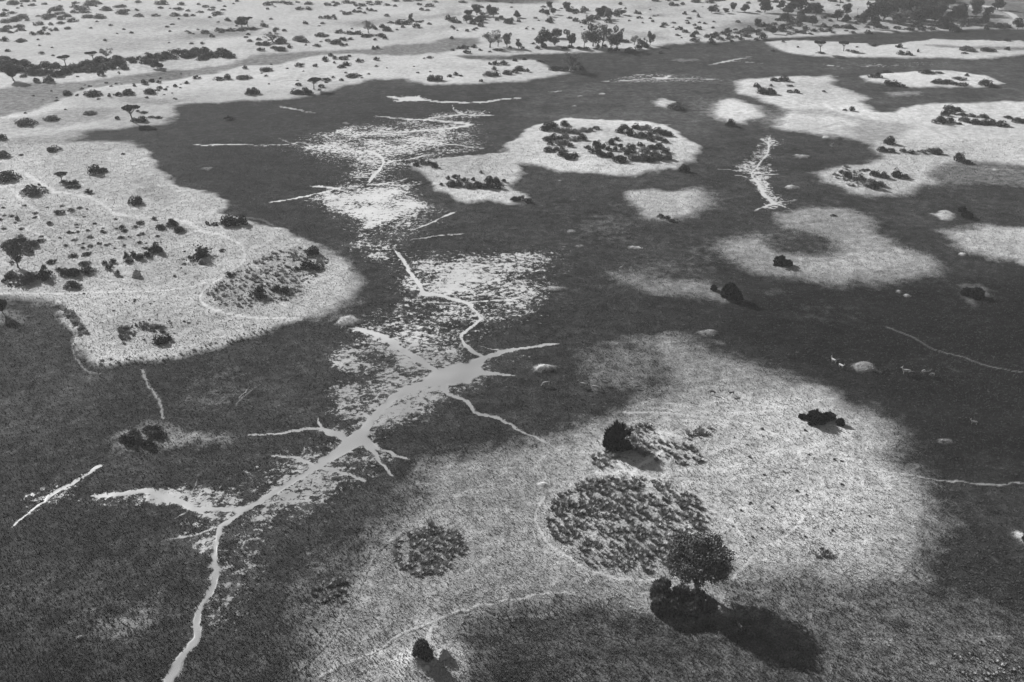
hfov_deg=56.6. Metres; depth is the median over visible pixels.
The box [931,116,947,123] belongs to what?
shrub
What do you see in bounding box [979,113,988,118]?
shrub
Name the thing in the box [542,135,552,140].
shrub
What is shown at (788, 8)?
tree
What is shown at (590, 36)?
tree
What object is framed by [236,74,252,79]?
shrub
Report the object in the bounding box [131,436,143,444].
shrub
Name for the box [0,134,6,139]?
shrub
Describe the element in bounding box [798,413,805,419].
shrub
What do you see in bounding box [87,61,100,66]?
shrub
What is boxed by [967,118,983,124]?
shrub
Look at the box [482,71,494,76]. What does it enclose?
shrub
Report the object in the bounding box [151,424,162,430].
shrub
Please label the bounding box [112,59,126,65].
shrub
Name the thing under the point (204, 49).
shrub
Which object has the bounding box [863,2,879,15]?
tree
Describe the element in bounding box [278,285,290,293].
shrub
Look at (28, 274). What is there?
shrub
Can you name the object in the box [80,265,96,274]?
shrub
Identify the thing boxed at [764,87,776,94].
shrub
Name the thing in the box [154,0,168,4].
shrub
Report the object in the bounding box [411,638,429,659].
shrub
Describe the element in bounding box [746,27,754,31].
shrub
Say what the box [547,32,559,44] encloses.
tree
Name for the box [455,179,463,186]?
shrub
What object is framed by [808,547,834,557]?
tussock grass
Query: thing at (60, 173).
tree
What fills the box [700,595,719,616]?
shrub
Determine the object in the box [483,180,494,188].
shrub
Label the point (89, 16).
shrub
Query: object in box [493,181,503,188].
shrub
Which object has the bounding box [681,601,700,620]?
shrub
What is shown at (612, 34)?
tree
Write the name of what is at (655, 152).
shrub
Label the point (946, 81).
shrub
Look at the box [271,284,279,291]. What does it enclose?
shrub
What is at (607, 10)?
shrub
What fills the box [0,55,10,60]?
shrub
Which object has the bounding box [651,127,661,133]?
shrub
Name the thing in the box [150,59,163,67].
tree
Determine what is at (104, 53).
tree
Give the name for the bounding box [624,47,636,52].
shrub
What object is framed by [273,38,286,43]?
shrub
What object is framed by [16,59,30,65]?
shrub
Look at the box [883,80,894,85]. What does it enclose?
shrub
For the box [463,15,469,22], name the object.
tree
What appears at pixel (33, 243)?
shrub
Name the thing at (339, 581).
tussock grass
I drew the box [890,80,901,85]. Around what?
shrub
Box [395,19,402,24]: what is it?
shrub
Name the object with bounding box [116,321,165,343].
shrubs
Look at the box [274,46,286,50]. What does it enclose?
shrub
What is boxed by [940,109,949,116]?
shrub
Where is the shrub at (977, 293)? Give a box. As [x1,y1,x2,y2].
[967,287,984,299]
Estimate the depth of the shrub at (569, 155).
409.54 m
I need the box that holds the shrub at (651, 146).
[647,144,657,149]
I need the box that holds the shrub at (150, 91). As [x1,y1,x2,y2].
[143,87,155,93]
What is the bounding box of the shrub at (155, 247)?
[150,241,162,252]
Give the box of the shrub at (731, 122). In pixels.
[725,119,735,126]
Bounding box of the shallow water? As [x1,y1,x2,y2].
[37,6,1022,681]
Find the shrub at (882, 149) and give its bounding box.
[876,145,887,151]
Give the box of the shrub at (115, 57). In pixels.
[108,55,121,59]
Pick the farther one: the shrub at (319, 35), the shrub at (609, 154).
the shrub at (319, 35)
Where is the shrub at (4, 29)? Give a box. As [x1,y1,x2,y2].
[0,27,8,31]
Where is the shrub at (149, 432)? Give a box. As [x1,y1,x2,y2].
[146,430,155,438]
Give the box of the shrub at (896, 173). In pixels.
[891,167,902,177]
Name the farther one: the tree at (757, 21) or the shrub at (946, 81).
the tree at (757, 21)
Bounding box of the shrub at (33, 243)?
[23,240,38,247]
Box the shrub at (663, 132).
[658,129,667,135]
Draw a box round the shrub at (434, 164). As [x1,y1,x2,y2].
[430,161,438,167]
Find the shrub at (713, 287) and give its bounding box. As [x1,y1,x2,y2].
[710,285,717,290]
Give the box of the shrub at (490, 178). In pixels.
[484,175,492,181]
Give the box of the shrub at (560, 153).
[557,150,566,155]
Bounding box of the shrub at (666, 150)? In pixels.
[660,147,669,152]
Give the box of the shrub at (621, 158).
[612,155,627,162]
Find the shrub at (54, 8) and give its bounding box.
[48,6,62,10]
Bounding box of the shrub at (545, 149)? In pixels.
[543,146,555,152]
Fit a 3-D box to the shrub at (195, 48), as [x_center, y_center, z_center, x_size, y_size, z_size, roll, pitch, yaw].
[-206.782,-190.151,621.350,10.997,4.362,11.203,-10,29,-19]
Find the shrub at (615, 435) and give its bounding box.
[601,419,633,451]
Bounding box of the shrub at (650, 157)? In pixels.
[647,154,656,161]
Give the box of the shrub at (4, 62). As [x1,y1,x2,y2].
[0,59,13,65]
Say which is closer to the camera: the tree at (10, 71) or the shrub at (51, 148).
the shrub at (51, 148)
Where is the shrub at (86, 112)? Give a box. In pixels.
[83,110,96,114]
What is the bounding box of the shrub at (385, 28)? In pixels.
[382,26,391,30]
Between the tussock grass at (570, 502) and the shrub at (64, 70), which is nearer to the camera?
the tussock grass at (570, 502)
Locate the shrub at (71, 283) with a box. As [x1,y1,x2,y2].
[62,280,81,289]
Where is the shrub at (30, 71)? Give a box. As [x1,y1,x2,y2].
[22,68,36,74]
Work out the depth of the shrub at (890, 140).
429.42 m
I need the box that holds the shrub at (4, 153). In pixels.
[0,150,11,158]
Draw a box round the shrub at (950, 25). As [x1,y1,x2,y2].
[936,17,954,28]
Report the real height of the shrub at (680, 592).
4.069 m
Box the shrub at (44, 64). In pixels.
[40,61,51,67]
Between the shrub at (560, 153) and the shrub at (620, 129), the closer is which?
the shrub at (560, 153)
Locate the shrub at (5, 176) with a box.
[0,170,21,181]
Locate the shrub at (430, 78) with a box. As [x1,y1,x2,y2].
[427,74,434,80]
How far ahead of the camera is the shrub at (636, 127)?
453.03 m
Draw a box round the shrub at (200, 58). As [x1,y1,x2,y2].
[195,56,208,60]
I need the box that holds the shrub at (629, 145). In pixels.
[625,143,635,147]
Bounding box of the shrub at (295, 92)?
[290,88,300,94]
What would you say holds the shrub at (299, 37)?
on the ground at (708, 84)
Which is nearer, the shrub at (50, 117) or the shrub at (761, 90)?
the shrub at (50, 117)
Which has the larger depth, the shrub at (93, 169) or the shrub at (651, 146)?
the shrub at (651, 146)
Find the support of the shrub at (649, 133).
on the ground at (708, 84)
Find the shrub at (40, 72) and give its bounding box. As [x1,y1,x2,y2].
[32,69,45,75]
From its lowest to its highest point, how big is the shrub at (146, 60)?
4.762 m
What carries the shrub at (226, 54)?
on the ground at (708, 84)
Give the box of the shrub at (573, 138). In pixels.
[568,136,577,141]
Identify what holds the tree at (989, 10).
on the ground at (708, 84)
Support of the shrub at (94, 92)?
on the ground at (708, 84)
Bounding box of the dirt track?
[0,173,1018,676]
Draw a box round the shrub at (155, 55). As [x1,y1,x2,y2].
[150,53,163,58]
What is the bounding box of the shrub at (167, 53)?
[161,49,174,55]
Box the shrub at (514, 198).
[510,196,520,200]
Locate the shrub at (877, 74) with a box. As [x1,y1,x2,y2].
[874,72,882,77]
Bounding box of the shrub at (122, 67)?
[118,65,128,69]
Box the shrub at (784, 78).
[777,75,790,81]
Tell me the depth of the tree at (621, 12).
758.68 m
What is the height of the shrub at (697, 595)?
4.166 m
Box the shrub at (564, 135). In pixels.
[561,132,568,138]
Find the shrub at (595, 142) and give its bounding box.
[592,140,601,145]
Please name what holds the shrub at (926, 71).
on the ground at (708, 84)
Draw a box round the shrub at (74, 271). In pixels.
[66,266,80,276]
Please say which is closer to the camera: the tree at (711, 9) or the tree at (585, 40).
the tree at (585, 40)
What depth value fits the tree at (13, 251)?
300.80 m
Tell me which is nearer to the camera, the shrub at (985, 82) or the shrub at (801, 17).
the shrub at (985, 82)
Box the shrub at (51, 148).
[46,145,62,151]
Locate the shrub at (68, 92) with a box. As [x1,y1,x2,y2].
[62,90,71,95]
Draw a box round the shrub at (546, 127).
[539,122,552,131]
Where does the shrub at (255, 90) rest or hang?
on the ground at (708, 84)
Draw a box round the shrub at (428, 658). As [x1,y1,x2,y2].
[422,648,434,661]
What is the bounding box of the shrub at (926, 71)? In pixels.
[918,69,934,73]
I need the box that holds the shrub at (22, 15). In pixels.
[16,13,28,18]
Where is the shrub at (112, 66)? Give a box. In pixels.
[105,64,116,69]
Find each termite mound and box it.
[131,269,141,277]
[437,648,449,661]
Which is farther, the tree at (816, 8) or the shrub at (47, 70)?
the tree at (816, 8)
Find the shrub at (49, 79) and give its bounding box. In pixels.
[43,76,53,82]
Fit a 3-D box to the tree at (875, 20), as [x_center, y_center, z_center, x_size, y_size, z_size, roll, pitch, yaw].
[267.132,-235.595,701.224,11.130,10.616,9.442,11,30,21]
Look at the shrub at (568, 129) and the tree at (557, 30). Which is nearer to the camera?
the shrub at (568, 129)
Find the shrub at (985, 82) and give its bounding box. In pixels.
[978,78,992,85]
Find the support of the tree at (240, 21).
on the ground at (708, 84)
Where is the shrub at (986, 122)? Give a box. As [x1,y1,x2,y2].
[979,119,991,125]
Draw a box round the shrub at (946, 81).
[943,79,954,83]
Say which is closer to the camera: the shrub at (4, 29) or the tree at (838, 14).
the shrub at (4, 29)
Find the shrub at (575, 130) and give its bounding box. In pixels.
[571,128,581,134]
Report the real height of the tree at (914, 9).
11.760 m
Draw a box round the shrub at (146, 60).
[138,56,153,63]
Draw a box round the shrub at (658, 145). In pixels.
[654,142,663,149]
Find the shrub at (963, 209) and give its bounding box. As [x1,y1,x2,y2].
[957,206,966,212]
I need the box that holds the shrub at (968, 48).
[959,45,975,51]
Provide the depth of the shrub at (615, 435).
210.52 m
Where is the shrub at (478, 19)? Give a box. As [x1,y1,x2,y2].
[475,15,483,21]
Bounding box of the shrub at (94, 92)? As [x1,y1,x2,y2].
[83,89,102,96]
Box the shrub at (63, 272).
[58,267,70,275]
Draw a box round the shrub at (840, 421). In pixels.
[835,418,844,426]
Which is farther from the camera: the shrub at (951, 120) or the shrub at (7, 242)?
the shrub at (951, 120)
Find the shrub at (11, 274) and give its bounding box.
[3,270,17,279]
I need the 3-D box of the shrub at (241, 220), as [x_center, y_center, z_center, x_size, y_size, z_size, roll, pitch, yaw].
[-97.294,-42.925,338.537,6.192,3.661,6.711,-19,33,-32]
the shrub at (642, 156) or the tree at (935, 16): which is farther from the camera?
the tree at (935, 16)
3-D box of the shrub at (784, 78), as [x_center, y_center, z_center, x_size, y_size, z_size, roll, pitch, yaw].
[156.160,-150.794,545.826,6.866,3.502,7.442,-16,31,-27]
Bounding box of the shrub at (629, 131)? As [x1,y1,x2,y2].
[624,127,635,136]
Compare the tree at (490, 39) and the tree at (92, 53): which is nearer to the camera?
the tree at (92, 53)
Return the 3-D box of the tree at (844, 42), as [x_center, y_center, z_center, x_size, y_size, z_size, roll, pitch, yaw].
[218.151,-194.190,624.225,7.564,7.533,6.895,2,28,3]
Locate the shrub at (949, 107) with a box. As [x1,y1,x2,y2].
[943,104,955,110]
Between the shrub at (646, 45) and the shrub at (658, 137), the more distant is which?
the shrub at (646, 45)
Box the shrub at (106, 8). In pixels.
[98,6,111,10]
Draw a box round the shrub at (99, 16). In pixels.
[92,13,106,18]
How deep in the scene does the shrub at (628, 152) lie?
413.99 m
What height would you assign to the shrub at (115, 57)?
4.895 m
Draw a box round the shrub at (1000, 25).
[992,22,1004,28]
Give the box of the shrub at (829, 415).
[823,411,836,421]
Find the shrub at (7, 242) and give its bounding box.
[0,239,16,246]
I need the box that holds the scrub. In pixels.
[0,0,1013,545]
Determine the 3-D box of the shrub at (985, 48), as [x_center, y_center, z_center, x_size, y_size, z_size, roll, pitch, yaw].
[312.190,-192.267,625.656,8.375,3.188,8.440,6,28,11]
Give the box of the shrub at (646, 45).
[641,42,649,47]
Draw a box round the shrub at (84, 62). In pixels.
[78,61,89,65]
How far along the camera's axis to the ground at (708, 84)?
265.48 m
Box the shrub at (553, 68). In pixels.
[548,66,557,70]
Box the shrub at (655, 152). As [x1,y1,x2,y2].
[647,150,658,154]
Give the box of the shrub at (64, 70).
[58,68,70,74]
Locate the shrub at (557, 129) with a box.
[554,126,565,132]
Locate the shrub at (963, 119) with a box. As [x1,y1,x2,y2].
[958,116,969,121]
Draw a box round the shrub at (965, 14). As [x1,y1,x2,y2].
[952,11,968,19]
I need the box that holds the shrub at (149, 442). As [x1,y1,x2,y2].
[141,438,154,447]
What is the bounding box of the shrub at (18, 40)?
[14,38,27,42]
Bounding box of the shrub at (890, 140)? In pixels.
[883,136,896,144]
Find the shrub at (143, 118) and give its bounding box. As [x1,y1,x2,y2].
[136,115,147,122]
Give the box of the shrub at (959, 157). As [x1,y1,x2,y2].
[953,152,964,161]
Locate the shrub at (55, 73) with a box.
[48,69,63,76]
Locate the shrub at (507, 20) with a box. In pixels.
[503,18,512,23]
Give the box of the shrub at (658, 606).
[650,594,667,616]
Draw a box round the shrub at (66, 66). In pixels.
[61,65,73,69]
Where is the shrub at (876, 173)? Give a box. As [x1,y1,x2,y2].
[869,170,880,176]
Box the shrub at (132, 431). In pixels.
[126,427,139,437]
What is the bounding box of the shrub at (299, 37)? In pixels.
[292,35,305,40]
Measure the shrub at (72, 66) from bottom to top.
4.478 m
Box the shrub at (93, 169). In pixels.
[86,164,102,174]
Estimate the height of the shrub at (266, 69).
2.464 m
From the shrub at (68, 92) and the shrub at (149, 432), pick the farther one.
the shrub at (68, 92)
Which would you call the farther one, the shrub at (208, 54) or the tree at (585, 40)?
the tree at (585, 40)
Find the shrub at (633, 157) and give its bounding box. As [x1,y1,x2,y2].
[628,153,640,160]
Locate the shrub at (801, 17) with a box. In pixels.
[795,14,807,20]
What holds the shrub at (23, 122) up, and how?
on the ground at (708, 84)
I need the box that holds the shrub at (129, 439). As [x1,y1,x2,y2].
[123,435,137,447]
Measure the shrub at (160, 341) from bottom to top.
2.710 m
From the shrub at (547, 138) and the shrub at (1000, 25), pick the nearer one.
the shrub at (547, 138)
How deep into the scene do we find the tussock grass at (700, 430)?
218.06 m
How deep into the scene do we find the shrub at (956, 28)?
693.16 m
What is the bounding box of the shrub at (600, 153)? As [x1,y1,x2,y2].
[596,151,605,156]
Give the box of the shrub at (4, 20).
[0,18,11,22]
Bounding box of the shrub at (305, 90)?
[300,87,308,94]
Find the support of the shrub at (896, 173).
on the ground at (708, 84)
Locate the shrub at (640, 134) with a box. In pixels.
[633,132,644,138]
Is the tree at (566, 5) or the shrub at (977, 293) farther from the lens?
the tree at (566, 5)
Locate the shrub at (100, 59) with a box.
[94,56,108,62]
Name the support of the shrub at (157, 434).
on the ground at (708, 84)
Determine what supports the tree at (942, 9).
on the ground at (708, 84)
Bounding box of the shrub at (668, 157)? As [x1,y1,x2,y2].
[664,153,671,159]
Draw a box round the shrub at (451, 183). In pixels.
[445,179,455,187]
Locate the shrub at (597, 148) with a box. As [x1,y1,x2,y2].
[587,144,601,153]
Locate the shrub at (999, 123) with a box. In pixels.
[993,120,1009,126]
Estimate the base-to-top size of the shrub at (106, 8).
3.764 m
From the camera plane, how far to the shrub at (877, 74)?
554.36 m
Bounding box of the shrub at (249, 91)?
[244,88,252,94]
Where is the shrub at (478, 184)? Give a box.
[472,181,483,188]
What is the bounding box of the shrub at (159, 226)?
[155,223,165,230]
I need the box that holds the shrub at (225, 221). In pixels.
[219,214,236,226]
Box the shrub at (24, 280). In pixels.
[12,274,30,286]
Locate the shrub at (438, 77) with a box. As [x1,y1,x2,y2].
[434,75,442,80]
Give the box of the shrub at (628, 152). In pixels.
[623,149,631,155]
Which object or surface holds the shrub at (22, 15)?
on the ground at (708, 84)
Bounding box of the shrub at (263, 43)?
[260,41,271,45]
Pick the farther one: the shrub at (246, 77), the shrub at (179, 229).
the shrub at (246, 77)
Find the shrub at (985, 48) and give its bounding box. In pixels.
[980,46,991,51]
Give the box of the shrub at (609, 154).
[604,152,613,157]
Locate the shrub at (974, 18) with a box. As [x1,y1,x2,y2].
[968,16,982,21]
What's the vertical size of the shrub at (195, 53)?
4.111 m
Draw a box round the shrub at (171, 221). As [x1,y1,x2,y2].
[165,218,178,226]
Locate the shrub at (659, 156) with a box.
[654,153,665,160]
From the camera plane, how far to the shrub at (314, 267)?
302.56 m
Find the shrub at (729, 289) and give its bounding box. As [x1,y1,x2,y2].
[720,281,737,299]
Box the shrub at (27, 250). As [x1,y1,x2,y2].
[22,247,32,253]
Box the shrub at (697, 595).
[686,587,706,608]
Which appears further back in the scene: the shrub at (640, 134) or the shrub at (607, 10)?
the shrub at (607, 10)
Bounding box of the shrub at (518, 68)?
[515,65,524,70]
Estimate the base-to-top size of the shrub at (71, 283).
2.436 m
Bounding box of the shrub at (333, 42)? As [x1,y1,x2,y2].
[328,39,341,44]
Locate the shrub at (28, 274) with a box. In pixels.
[25,271,37,281]
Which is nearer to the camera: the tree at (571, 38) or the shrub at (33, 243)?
the shrub at (33, 243)
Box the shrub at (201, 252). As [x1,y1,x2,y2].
[183,241,212,261]
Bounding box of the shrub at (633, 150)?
[625,147,636,152]
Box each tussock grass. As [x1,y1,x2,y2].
[60,308,89,334]
[94,326,283,364]
[206,246,328,308]
[309,576,349,601]
[391,520,467,577]
[545,474,708,571]
[590,422,656,466]
[654,439,703,464]
[685,425,712,439]
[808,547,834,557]
[831,164,867,186]
[951,650,1023,681]
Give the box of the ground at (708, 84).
[0,0,1023,681]
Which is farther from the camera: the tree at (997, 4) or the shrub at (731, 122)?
the tree at (997, 4)
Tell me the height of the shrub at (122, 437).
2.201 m
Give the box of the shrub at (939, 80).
[930,78,944,83]
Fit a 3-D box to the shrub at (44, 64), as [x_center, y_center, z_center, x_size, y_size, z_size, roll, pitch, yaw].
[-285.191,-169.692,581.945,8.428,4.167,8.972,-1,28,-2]
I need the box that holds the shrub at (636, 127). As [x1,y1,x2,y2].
[631,123,641,129]
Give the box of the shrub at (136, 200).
[127,195,142,205]
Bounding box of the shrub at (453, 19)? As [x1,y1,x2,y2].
[450,16,458,22]
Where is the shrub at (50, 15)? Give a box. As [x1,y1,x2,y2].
[41,13,55,17]
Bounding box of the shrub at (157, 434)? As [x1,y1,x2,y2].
[152,429,166,439]
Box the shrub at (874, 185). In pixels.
[865,179,879,188]
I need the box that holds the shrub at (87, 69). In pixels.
[80,64,95,72]
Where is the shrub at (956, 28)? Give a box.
[949,25,961,31]
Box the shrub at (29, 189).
[19,184,46,195]
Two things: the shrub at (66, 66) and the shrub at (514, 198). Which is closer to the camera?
the shrub at (514, 198)
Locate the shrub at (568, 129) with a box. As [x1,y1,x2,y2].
[564,127,572,133]
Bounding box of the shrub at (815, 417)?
[806,409,826,424]
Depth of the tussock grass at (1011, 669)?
156.45 m
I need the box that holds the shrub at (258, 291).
[249,285,265,298]
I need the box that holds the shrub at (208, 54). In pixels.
[197,52,212,56]
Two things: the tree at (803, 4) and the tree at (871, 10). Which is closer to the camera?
the tree at (871, 10)
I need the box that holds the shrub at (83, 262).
[78,260,90,265]
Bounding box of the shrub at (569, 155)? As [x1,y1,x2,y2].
[562,152,575,159]
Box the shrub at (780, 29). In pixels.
[777,25,786,31]
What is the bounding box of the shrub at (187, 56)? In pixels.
[180,52,195,57]
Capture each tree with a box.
[0,64,18,80]
[0,243,24,267]
[0,299,6,314]
[54,171,67,179]
[56,55,69,65]
[84,51,96,60]
[99,48,111,58]
[121,104,139,121]
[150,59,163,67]
[234,16,247,26]
[262,33,279,41]
[307,77,321,88]
[364,20,373,32]
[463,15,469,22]
[471,4,481,14]
[482,29,499,47]
[488,7,498,16]
[494,33,501,45]
[502,32,511,46]
[516,39,521,47]
[534,28,551,43]
[546,1,552,8]
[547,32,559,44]
[550,28,561,37]
[560,52,581,70]
[562,1,570,8]
[563,29,575,44]
[581,31,587,46]
[585,22,600,45]
[595,7,605,18]
[595,23,610,47]
[605,29,616,46]
[609,25,623,46]
[618,7,626,14]
[630,35,639,44]
[646,31,655,42]
[666,531,735,588]
[708,5,715,12]
[730,2,736,10]
[740,4,749,11]
[755,18,761,25]
[759,0,773,11]
[769,25,777,33]
[776,2,785,7]
[779,13,789,21]
[782,4,793,13]
[788,1,799,9]
[797,0,808,9]
[797,10,804,15]
[804,2,814,9]
[807,15,818,25]
[810,2,823,15]
[814,40,825,50]
[831,9,843,19]
[839,41,849,50]
[842,3,852,14]
[842,14,850,21]
[859,12,869,23]
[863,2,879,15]
[867,14,881,28]
[875,1,896,21]
[889,11,910,23]
[899,10,912,17]
[908,11,924,22]
[912,6,925,19]
[920,4,934,21]
[930,11,941,21]
[931,4,949,15]
[938,0,948,6]
[938,15,950,25]
[945,0,955,5]
[952,7,964,20]
[956,3,968,12]
[970,0,984,8]
[972,4,983,15]
[980,13,989,22]
[983,6,995,13]
[991,0,1006,9]
[1012,17,1023,29]
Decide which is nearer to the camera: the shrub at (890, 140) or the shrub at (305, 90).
the shrub at (890, 140)
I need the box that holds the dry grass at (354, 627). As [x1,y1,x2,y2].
[0,139,1023,681]
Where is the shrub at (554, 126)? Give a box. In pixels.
[549,121,558,129]
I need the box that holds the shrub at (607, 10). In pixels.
[604,7,612,13]
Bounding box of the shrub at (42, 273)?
[36,266,54,280]
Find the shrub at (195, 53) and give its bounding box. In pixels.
[188,50,199,56]
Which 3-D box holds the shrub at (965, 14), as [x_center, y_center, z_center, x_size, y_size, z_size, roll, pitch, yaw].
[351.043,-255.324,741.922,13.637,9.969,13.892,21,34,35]
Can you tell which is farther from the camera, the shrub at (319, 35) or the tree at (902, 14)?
the tree at (902, 14)
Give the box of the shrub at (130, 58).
[126,56,136,60]
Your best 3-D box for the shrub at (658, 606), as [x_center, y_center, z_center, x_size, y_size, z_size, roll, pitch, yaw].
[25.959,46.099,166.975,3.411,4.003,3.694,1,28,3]
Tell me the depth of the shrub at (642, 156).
406.37 m
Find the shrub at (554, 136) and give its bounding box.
[549,133,557,140]
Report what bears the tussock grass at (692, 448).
on the ground at (708, 84)
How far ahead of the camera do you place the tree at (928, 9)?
727.81 m
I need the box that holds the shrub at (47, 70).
[42,68,54,73]
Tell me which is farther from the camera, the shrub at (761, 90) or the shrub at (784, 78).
the shrub at (784, 78)
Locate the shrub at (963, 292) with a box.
[959,287,971,296]
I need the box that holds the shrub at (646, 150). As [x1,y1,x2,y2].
[638,146,650,153]
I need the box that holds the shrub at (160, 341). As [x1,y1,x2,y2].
[151,334,169,344]
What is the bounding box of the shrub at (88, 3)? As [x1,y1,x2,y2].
[82,1,96,5]
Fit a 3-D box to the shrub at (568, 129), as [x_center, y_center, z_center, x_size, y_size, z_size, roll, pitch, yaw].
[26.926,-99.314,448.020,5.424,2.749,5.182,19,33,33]
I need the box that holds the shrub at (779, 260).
[773,255,787,266]
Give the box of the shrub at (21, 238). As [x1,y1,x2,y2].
[11,235,29,245]
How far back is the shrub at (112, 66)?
574.43 m
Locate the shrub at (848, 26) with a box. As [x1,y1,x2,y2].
[845,24,852,28]
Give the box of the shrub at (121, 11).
[115,8,127,13]
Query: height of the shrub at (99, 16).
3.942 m
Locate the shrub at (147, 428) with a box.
[142,425,152,432]
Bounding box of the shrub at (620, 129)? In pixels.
[615,126,625,132]
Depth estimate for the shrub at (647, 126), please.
451.60 m
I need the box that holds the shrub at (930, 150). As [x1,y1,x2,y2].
[926,147,936,153]
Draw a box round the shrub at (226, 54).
[220,50,235,57]
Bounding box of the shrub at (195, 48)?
[188,47,200,52]
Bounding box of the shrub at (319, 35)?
[314,32,328,36]
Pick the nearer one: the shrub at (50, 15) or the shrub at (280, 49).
the shrub at (280, 49)
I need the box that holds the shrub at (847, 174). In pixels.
[842,171,851,178]
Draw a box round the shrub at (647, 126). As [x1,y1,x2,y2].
[641,124,651,129]
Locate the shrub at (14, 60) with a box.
[10,58,19,63]
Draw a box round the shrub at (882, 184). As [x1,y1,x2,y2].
[879,181,886,186]
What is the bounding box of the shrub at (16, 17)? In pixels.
[9,16,22,19]
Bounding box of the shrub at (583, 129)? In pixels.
[579,127,588,131]
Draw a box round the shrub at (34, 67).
[28,65,41,69]
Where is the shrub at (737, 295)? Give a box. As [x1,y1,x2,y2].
[732,289,743,300]
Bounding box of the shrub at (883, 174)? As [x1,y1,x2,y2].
[879,171,889,178]
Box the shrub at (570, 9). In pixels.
[566,6,574,11]
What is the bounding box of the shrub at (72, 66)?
[70,63,81,69]
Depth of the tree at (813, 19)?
713.51 m
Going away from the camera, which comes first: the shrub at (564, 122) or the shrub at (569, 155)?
the shrub at (569, 155)
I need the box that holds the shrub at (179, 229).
[174,226,186,232]
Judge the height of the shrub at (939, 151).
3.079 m
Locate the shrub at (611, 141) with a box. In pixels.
[605,138,615,144]
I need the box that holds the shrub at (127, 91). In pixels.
[122,88,135,95]
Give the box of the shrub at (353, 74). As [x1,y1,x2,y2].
[346,72,357,77]
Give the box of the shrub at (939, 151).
[932,147,943,154]
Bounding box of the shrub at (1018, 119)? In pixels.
[1011,117,1023,122]
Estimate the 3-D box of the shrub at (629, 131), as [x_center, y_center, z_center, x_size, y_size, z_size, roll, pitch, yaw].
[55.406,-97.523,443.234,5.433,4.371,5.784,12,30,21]
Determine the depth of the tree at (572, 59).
569.56 m
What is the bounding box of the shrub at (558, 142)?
[554,139,563,144]
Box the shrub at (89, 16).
[80,14,92,17]
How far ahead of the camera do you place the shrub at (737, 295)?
282.30 m
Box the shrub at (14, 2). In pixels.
[6,0,19,4]
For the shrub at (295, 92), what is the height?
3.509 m
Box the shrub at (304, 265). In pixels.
[300,259,313,268]
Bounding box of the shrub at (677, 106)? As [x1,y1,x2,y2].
[667,101,682,110]
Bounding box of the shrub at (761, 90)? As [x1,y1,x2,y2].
[755,87,767,94]
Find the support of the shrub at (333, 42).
on the ground at (708, 84)
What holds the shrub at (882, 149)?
on the ground at (708, 84)
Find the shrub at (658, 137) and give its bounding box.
[653,134,664,139]
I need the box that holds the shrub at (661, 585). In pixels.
[649,576,673,598]
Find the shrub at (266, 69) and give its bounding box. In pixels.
[259,67,272,71]
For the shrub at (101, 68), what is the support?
on the ground at (708, 84)
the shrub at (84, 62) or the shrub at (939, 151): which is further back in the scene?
the shrub at (84, 62)
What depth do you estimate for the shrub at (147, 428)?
219.24 m
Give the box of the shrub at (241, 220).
[232,215,248,225]
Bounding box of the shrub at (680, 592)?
[671,582,690,604]
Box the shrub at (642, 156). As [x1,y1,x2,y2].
[637,152,647,161]
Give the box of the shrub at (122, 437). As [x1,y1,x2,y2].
[118,434,126,442]
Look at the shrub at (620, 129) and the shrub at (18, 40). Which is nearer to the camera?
the shrub at (620, 129)
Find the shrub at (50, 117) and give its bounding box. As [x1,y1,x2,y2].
[42,115,60,120]
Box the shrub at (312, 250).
[305,245,318,256]
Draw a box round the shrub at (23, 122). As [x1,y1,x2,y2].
[15,117,38,126]
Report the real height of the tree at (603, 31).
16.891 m
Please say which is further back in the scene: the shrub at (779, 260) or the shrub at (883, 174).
the shrub at (883, 174)
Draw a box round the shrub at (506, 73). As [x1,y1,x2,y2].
[502,70,512,74]
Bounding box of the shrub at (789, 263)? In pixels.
[785,259,792,266]
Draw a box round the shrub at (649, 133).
[643,131,653,136]
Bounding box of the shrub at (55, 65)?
[49,63,62,68]
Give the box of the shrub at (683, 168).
[678,164,689,172]
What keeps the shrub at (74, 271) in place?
on the ground at (708, 84)
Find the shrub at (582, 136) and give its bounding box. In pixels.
[577,133,587,140]
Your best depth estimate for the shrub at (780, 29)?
693.10 m
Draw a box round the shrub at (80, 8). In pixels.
[74,5,89,9]
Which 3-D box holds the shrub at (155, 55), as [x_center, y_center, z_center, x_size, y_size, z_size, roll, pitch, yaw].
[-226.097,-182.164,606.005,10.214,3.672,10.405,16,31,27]
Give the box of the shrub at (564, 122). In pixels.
[560,120,568,125]
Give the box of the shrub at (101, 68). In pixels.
[91,66,106,71]
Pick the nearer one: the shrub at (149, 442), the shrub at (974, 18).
the shrub at (149, 442)
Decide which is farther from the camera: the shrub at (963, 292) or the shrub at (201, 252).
the shrub at (201, 252)
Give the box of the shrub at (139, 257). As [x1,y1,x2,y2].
[134,253,143,259]
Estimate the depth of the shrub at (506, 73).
561.06 m
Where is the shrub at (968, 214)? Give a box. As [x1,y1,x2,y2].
[961,211,973,217]
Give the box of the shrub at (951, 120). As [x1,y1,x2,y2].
[944,117,955,122]
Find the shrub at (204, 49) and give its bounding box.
[198,46,211,53]
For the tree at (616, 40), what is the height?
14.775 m
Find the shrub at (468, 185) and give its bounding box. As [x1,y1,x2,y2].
[463,182,474,188]
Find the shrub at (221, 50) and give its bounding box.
[214,47,227,52]
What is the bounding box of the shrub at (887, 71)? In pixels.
[879,70,893,72]
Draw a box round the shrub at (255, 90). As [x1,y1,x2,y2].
[251,87,259,93]
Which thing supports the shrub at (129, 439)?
on the ground at (708, 84)
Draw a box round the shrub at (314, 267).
[309,260,323,270]

